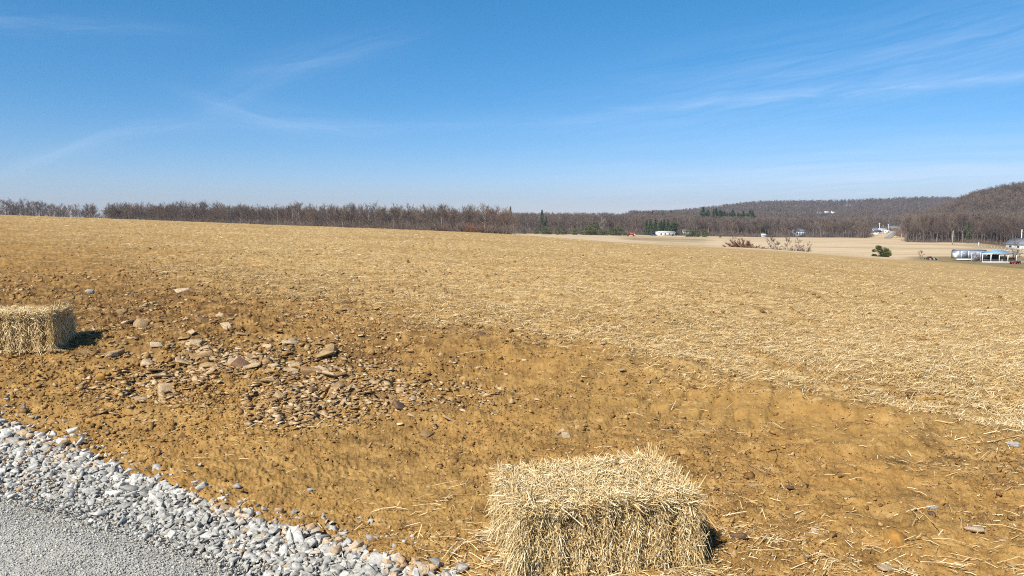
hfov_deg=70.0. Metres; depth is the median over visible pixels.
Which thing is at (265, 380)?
rock
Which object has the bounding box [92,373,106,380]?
rock
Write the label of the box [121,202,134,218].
bare tree
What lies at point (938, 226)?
bare tree
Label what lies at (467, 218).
bare tree
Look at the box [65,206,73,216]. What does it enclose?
bare tree
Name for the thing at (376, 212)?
bare tree
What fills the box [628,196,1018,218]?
woodland
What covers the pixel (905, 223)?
bare tree
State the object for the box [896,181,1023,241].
woodland
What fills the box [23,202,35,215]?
bare tree
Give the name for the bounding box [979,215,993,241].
bare tree
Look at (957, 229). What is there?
bare tree
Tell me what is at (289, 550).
gravel shoulder
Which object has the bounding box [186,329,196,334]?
rock
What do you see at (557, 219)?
bare tree
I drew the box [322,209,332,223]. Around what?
bare tree
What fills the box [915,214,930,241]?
bare tree
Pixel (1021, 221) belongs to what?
bare tree
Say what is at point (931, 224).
bare tree
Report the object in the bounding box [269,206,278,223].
bare tree
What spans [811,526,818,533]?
rock
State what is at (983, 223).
bare tree
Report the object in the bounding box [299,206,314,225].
bare tree
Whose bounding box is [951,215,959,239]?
bare tree
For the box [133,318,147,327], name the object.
rock
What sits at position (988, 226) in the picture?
bare tree
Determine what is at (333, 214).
bare tree
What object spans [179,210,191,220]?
bare tree
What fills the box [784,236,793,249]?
bare tree
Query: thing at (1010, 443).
rock
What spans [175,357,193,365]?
rock
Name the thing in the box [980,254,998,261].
tractor
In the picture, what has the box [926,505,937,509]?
rock
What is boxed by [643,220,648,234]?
pine tree
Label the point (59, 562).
road chippings
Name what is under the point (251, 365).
rock
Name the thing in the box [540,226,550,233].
cedar bush
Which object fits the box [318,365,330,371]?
rock
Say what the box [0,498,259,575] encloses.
road
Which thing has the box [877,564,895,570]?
rock
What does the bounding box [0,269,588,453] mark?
rubble chips
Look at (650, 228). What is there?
pine tree
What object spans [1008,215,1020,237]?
bare tree
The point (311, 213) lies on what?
bare tree
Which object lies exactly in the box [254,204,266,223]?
bare tree
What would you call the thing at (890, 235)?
village road
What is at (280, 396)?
rock
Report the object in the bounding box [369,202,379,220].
bare tree
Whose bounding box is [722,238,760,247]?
bare shrub
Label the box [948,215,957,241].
bare tree
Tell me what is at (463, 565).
rock
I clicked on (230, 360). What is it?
rock
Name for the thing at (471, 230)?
bare shrub
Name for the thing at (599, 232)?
cedar bush
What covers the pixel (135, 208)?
bare tree
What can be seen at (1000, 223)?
bare tree
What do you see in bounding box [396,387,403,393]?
rock
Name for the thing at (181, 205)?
bare tree
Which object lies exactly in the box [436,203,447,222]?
bare tree
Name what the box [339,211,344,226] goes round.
bare tree
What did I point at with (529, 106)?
sky
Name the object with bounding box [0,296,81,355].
straw bale
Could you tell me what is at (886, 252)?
evergreen tree
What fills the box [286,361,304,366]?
rock
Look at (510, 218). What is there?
woodland
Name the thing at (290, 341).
rock
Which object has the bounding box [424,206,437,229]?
bare tree
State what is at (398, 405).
rock
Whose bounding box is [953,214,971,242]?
bare tree
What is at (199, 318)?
rock
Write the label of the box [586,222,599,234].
cedar bush
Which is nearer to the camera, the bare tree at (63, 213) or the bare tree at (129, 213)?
the bare tree at (129, 213)
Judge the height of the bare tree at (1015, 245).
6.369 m
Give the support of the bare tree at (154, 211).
on the ground
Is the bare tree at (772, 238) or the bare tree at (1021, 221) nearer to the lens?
the bare tree at (772, 238)
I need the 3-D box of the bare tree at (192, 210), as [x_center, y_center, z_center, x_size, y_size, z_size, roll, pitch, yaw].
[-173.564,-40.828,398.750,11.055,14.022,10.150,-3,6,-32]
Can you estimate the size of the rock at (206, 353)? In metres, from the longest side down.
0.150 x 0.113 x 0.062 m
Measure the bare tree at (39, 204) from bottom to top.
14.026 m
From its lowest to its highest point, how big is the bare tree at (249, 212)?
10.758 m
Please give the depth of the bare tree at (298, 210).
390.20 m
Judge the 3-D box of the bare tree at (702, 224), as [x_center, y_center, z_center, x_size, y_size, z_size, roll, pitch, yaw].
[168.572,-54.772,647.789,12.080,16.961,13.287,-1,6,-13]
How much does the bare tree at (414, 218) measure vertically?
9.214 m
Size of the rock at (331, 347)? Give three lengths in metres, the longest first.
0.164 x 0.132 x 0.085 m
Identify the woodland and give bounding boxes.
[0,201,519,233]
[507,211,904,237]
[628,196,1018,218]
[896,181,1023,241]
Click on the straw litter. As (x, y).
(910, 367)
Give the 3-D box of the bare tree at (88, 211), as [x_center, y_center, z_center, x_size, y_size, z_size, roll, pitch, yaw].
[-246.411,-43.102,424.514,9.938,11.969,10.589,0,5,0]
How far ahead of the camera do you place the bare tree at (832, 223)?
642.83 m
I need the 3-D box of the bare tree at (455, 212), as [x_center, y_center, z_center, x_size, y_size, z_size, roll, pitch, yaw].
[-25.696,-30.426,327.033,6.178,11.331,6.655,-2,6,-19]
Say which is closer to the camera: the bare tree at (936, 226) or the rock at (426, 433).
the rock at (426, 433)
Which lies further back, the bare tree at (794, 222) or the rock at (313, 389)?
the bare tree at (794, 222)
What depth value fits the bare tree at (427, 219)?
326.90 m
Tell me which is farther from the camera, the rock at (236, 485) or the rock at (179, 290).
the rock at (179, 290)
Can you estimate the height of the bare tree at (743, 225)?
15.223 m
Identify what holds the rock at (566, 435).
on the ground
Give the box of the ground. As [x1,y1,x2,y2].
[0,198,1023,575]
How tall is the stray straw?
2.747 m
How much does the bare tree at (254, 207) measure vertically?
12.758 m
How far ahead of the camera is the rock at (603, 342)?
7.59 m
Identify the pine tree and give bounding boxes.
[538,210,546,231]
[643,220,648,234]
[647,219,653,234]
[652,219,658,233]
[658,220,663,230]
[664,219,670,230]
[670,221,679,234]
[965,222,971,240]
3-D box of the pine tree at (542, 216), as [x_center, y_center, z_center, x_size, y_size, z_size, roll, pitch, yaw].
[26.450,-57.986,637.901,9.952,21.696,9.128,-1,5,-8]
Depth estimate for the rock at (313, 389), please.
6.16 m
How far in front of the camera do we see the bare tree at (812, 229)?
651.07 m
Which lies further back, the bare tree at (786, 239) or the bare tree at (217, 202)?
the bare tree at (217, 202)
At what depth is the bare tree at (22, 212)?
419.56 m
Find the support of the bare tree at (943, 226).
on the ground
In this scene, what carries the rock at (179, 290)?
on the ground
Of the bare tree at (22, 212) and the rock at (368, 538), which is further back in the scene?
the bare tree at (22, 212)
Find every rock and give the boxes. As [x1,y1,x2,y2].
[86,289,94,293]
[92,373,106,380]
[105,352,117,357]
[107,348,124,355]
[115,309,127,312]
[121,320,133,324]
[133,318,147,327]
[134,396,147,400]
[140,359,152,365]
[146,369,163,371]
[150,342,162,346]
[151,374,173,377]
[158,383,172,394]
[174,287,188,292]
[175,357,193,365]
[185,339,202,345]
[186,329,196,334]
[189,354,200,359]
[195,316,208,323]
[197,350,213,356]
[199,362,220,366]
[220,322,231,328]
[227,358,243,363]
[231,356,250,367]
[233,483,241,487]
[242,362,260,368]
[243,351,255,358]
[260,378,276,381]
[268,363,281,367]
[273,391,285,400]
[282,340,299,343]
[283,367,299,372]
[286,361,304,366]
[301,366,321,378]
[309,386,317,393]
[316,350,335,357]
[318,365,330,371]
[322,371,337,376]
[325,343,337,351]
[328,381,344,393]
[366,534,377,541]
[392,399,405,409]
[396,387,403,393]
[419,429,432,437]
[455,561,467,572]
[472,331,485,334]
[527,328,541,331]
[561,432,570,437]
[596,341,606,344]
[714,535,727,541]
[729,533,748,538]
[746,482,758,486]
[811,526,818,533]
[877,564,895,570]
[883,528,908,545]
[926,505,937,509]
[963,526,984,532]
[1007,441,1019,447]
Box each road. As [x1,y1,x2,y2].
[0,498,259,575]
[884,230,895,237]
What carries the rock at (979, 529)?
on the ground
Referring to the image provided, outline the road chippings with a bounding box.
[0,472,353,575]
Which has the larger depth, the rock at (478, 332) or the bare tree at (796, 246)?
the bare tree at (796, 246)
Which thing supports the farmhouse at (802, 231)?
on the ground
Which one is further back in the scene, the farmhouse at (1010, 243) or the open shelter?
the farmhouse at (1010, 243)
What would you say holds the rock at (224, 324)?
on the ground
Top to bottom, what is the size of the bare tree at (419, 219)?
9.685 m
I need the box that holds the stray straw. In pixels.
[5,288,1023,575]
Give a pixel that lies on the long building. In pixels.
(664, 233)
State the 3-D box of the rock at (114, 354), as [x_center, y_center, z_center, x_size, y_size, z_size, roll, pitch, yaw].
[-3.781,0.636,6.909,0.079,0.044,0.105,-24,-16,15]
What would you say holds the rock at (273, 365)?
on the ground
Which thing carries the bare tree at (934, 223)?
on the ground
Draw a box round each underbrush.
[86,213,521,233]
[516,229,871,237]
[860,226,904,236]
[901,235,1008,245]
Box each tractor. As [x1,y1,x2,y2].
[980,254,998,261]
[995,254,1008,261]
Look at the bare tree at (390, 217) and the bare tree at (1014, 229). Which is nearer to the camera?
the bare tree at (390, 217)
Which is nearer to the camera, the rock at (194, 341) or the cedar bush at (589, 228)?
the rock at (194, 341)
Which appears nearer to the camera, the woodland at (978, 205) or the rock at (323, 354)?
the rock at (323, 354)
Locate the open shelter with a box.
[971,250,1023,262]
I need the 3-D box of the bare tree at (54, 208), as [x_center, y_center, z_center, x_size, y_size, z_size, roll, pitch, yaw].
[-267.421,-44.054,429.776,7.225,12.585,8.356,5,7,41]
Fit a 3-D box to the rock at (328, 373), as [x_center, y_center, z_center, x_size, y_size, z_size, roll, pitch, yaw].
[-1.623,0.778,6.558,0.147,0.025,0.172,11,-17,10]
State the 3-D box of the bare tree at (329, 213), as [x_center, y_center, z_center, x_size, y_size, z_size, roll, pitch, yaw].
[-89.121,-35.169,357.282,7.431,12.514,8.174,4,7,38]
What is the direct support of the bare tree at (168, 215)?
on the ground
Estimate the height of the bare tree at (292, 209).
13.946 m
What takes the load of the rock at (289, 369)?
on the ground
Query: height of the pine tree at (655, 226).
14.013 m
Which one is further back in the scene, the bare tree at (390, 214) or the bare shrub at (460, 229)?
the bare tree at (390, 214)
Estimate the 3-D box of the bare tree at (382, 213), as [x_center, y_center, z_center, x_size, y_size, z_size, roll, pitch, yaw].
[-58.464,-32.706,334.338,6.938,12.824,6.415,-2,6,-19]
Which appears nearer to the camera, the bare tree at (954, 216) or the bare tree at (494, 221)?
the bare tree at (494, 221)
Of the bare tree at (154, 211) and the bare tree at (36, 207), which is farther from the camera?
the bare tree at (36, 207)
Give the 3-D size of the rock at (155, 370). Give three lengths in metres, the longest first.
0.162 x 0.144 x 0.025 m
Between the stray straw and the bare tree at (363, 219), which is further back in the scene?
the bare tree at (363, 219)
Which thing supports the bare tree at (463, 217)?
on the ground
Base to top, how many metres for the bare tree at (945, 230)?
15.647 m
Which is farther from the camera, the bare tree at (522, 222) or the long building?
the bare tree at (522, 222)
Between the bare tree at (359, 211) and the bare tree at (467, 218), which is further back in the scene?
the bare tree at (359, 211)
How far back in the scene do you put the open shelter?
170.29 m
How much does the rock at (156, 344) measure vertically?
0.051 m
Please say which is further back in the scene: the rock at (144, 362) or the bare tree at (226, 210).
the bare tree at (226, 210)
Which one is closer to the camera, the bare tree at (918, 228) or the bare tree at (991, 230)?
the bare tree at (991, 230)
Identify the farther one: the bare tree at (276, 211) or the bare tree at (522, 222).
the bare tree at (522, 222)
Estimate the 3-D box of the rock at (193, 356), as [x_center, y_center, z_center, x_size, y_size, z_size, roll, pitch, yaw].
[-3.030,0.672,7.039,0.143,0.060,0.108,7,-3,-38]
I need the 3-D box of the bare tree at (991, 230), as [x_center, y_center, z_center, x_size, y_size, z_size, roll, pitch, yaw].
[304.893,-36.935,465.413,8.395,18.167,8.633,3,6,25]
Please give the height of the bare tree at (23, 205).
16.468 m
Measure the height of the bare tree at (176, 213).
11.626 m
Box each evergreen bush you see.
[683,228,697,236]
[690,229,701,236]
[700,229,709,236]
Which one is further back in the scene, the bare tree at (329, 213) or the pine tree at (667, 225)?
the pine tree at (667, 225)
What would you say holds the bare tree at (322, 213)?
on the ground
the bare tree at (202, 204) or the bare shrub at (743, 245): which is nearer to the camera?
the bare shrub at (743, 245)
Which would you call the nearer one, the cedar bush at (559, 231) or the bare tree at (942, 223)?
the bare tree at (942, 223)
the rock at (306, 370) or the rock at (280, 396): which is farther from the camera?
the rock at (306, 370)
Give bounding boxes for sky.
[0,0,1023,220]
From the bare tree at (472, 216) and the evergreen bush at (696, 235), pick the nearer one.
the bare tree at (472, 216)
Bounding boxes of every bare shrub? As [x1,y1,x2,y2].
[456,222,467,231]
[467,223,480,232]
[476,225,484,232]
[482,224,494,232]
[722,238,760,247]
[742,243,764,248]
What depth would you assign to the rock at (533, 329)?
8.39 m
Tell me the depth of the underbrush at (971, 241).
484.30 m
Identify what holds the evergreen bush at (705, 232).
on the ground
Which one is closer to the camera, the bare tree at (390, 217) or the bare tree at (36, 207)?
the bare tree at (390, 217)
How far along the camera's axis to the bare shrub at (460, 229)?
288.93 m
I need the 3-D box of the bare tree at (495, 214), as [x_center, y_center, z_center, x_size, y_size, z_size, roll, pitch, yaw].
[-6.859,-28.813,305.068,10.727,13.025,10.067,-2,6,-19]
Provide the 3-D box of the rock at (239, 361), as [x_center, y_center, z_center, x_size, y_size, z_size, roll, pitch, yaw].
[-2.484,0.708,6.708,0.187,0.060,0.127,26,37,21]
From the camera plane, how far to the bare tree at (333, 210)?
375.27 m
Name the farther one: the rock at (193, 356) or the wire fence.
the wire fence
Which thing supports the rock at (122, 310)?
on the ground
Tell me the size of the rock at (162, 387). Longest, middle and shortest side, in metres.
0.195 x 0.137 x 0.047 m
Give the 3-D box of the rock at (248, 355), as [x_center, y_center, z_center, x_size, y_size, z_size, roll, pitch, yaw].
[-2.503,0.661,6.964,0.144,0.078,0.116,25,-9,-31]
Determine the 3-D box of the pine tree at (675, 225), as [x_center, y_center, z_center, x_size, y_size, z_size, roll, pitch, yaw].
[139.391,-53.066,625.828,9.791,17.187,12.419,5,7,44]
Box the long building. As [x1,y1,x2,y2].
[655,231,674,235]
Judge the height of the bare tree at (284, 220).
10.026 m
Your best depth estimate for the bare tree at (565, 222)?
630.56 m
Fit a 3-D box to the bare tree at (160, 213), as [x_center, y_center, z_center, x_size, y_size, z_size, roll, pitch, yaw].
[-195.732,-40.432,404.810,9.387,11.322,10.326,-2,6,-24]
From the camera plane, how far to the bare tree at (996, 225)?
472.72 m
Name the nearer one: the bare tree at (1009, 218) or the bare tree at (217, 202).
the bare tree at (217, 202)
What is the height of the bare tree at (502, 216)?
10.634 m
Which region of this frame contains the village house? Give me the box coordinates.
[888,225,900,230]
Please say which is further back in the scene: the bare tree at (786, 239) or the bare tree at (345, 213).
the bare tree at (345, 213)
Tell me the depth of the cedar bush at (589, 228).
587.33 m
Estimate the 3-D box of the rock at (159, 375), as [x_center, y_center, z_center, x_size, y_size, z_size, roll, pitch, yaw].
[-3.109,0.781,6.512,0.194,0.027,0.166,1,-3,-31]
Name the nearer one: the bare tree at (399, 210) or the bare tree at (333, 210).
the bare tree at (399, 210)
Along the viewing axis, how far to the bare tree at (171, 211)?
401.72 m
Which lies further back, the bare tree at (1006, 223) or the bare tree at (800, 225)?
the bare tree at (800, 225)
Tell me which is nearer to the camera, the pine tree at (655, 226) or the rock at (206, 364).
the rock at (206, 364)
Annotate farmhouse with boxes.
[791,228,805,236]
[1005,238,1023,249]
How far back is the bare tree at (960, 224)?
488.19 m
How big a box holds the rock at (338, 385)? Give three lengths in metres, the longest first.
0.193 x 0.165 x 0.028 m
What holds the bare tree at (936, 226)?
on the ground
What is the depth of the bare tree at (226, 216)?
400.36 m
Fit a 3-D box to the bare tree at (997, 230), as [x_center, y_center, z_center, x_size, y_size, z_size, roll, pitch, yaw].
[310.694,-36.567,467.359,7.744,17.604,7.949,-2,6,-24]
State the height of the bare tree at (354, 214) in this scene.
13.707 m
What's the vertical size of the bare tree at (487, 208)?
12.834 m
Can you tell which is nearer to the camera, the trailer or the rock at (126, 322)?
the rock at (126, 322)
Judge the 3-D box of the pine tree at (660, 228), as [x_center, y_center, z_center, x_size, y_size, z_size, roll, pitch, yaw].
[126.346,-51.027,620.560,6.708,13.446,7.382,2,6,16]
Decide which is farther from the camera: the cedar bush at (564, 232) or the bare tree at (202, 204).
the cedar bush at (564, 232)
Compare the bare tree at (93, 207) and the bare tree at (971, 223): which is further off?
the bare tree at (971, 223)
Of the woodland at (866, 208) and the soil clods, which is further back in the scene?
the woodland at (866, 208)
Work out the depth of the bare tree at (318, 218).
361.64 m
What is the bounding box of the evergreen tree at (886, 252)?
[871,245,891,256]
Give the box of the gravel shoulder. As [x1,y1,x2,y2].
[0,392,510,575]
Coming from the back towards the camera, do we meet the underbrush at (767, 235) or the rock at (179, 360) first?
the underbrush at (767, 235)
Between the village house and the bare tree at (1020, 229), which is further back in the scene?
the village house
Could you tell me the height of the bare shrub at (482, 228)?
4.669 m
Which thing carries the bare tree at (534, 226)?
on the ground
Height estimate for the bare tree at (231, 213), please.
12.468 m
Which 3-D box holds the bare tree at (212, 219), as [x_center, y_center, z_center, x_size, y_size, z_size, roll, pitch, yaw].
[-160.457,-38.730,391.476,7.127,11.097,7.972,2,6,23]
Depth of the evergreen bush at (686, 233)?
582.86 m
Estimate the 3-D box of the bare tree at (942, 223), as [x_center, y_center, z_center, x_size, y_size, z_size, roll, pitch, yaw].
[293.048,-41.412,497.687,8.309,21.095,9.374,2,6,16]
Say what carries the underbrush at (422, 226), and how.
on the ground
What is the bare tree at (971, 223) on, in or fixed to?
on the ground
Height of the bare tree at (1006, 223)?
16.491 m
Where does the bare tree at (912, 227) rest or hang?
on the ground
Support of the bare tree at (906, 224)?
on the ground
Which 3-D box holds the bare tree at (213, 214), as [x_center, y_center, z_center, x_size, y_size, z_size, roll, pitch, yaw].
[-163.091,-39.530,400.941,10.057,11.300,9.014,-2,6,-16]
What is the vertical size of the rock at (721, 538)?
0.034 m
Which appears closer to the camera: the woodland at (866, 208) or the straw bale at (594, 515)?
the straw bale at (594, 515)
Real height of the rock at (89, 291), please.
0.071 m
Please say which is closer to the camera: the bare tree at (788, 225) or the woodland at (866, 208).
the bare tree at (788, 225)
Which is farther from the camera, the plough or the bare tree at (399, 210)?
the bare tree at (399, 210)
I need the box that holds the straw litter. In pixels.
[0,215,1023,457]
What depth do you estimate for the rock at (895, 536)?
3.59 m
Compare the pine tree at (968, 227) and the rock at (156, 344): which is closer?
the rock at (156, 344)
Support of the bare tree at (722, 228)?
on the ground
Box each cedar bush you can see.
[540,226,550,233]
[552,227,561,234]
[561,228,569,234]
[581,226,595,234]
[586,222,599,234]
[597,229,607,234]
[611,226,623,235]
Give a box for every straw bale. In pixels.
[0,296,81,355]
[475,438,723,575]
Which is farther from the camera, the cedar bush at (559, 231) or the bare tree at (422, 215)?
the cedar bush at (559, 231)
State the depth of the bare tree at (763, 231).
645.81 m
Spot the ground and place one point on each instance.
(892, 476)
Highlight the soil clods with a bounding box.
[0,240,1023,575]
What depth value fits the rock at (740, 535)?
3.63 m
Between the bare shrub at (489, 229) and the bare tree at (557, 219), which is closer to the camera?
the bare shrub at (489, 229)
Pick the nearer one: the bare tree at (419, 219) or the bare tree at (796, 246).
the bare tree at (796, 246)
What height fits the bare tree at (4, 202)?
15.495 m
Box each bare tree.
[0,199,15,214]
[10,202,26,214]
[14,197,30,215]
[16,201,34,215]
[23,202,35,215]
[28,201,42,215]
[34,201,49,215]
[43,203,55,216]
[50,205,61,216]
[54,205,69,216]
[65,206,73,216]
[78,205,95,217]
[90,205,98,217]
[98,209,108,217]
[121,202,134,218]
[129,203,139,218]
[146,205,156,219]
[152,206,164,219]
[165,209,175,220]
[167,202,180,220]
[171,206,180,220]
[172,199,188,220]
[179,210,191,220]
[184,202,203,221]
[195,200,208,220]
[205,208,216,221]
[208,207,221,221]
[209,200,224,219]
[215,204,230,222]
[221,204,231,219]
[226,205,236,221]
[232,203,250,222]
[234,202,247,218]
[245,208,254,218]
[249,206,256,223]
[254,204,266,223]
[269,203,285,220]
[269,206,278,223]
[277,210,289,224]
[284,202,299,225]
[291,200,304,222]
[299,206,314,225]
[303,203,316,225]
[308,207,315,225]
[314,211,325,225]
[317,205,327,222]
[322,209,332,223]
[324,205,336,223]
[326,208,336,226]
[329,203,339,222]
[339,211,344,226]
[342,206,349,225]
[343,202,356,223]
[346,203,358,222]
[354,206,364,227]
[357,206,366,226]
[360,204,374,224]
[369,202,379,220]
[373,209,380,228]
[378,207,389,228]
[384,206,392,228]
[386,207,397,228]
[394,206,406,227]
[401,210,412,222]
[409,212,418,225]
[416,210,423,225]
[420,205,428,221]
[421,212,432,226]
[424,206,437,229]
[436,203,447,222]
[438,208,449,226]
[443,206,453,225]
[449,209,457,221]
[458,211,468,225]
[462,204,473,224]
[468,210,478,225]
[472,203,496,227]
[487,205,500,224]
[489,215,495,225]
[496,210,509,231]
[518,215,526,229]
[529,215,537,230]
[549,215,562,229]
[561,216,570,229]
[695,217,706,230]
[718,222,726,234]
[741,221,749,232]
[758,223,768,234]
[766,237,777,248]
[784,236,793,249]
[785,219,792,233]
[791,220,798,235]
[795,237,804,250]
[798,221,802,236]
[808,223,817,233]
[826,219,833,236]
[837,221,846,234]
[901,214,911,241]
[901,215,910,240]
[909,221,917,241]
[912,215,921,241]
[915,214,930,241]
[928,215,935,238]
[928,215,936,236]
[932,215,941,241]
[933,221,941,241]
[939,213,947,241]
[939,218,946,241]
[943,219,951,241]
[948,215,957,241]
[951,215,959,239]
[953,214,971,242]
[953,220,963,240]
[954,212,965,241]
[965,217,974,238]
[975,220,981,242]
[978,222,986,239]
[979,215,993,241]
[985,217,993,240]
[986,218,996,241]
[994,212,1007,242]
[994,215,1002,240]
[995,219,1003,242]
[997,221,1008,244]
[1002,215,1011,241]
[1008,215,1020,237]
[1008,223,1018,237]
[1011,221,1023,237]
[1011,237,1023,263]
[1015,217,1023,237]
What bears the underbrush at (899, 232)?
on the ground
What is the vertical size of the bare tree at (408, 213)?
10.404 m
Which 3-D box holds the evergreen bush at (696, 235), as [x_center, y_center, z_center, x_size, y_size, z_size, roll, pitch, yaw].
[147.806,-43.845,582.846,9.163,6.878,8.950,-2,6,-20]
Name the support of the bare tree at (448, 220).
on the ground
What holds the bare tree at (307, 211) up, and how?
on the ground
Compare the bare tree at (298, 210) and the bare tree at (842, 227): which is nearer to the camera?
the bare tree at (298, 210)
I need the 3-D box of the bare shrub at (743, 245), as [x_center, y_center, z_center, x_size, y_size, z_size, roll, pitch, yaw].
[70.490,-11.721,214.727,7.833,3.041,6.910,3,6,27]
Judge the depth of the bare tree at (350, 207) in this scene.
355.63 m
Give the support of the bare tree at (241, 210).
on the ground
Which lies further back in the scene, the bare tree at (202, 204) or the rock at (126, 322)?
the bare tree at (202, 204)
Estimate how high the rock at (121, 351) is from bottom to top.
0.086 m
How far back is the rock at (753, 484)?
4.42 m
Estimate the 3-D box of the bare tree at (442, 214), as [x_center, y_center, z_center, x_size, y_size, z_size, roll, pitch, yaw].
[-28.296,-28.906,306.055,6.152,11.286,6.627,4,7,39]
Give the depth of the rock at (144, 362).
6.84 m
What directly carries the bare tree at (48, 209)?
on the ground
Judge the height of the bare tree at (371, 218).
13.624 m
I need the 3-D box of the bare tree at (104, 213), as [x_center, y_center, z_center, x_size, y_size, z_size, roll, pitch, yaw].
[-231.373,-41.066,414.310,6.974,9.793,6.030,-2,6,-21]
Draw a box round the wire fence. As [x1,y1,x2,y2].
[954,243,1021,252]
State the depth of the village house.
861.20 m
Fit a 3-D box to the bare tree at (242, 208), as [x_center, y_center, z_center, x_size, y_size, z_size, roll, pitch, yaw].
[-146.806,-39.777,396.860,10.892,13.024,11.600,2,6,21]
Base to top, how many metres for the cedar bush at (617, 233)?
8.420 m
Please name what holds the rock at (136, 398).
on the ground
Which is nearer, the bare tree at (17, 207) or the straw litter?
the straw litter
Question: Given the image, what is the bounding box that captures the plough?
[924,256,937,259]
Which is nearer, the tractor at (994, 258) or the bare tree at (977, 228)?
the tractor at (994, 258)
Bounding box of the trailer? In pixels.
[951,249,986,259]

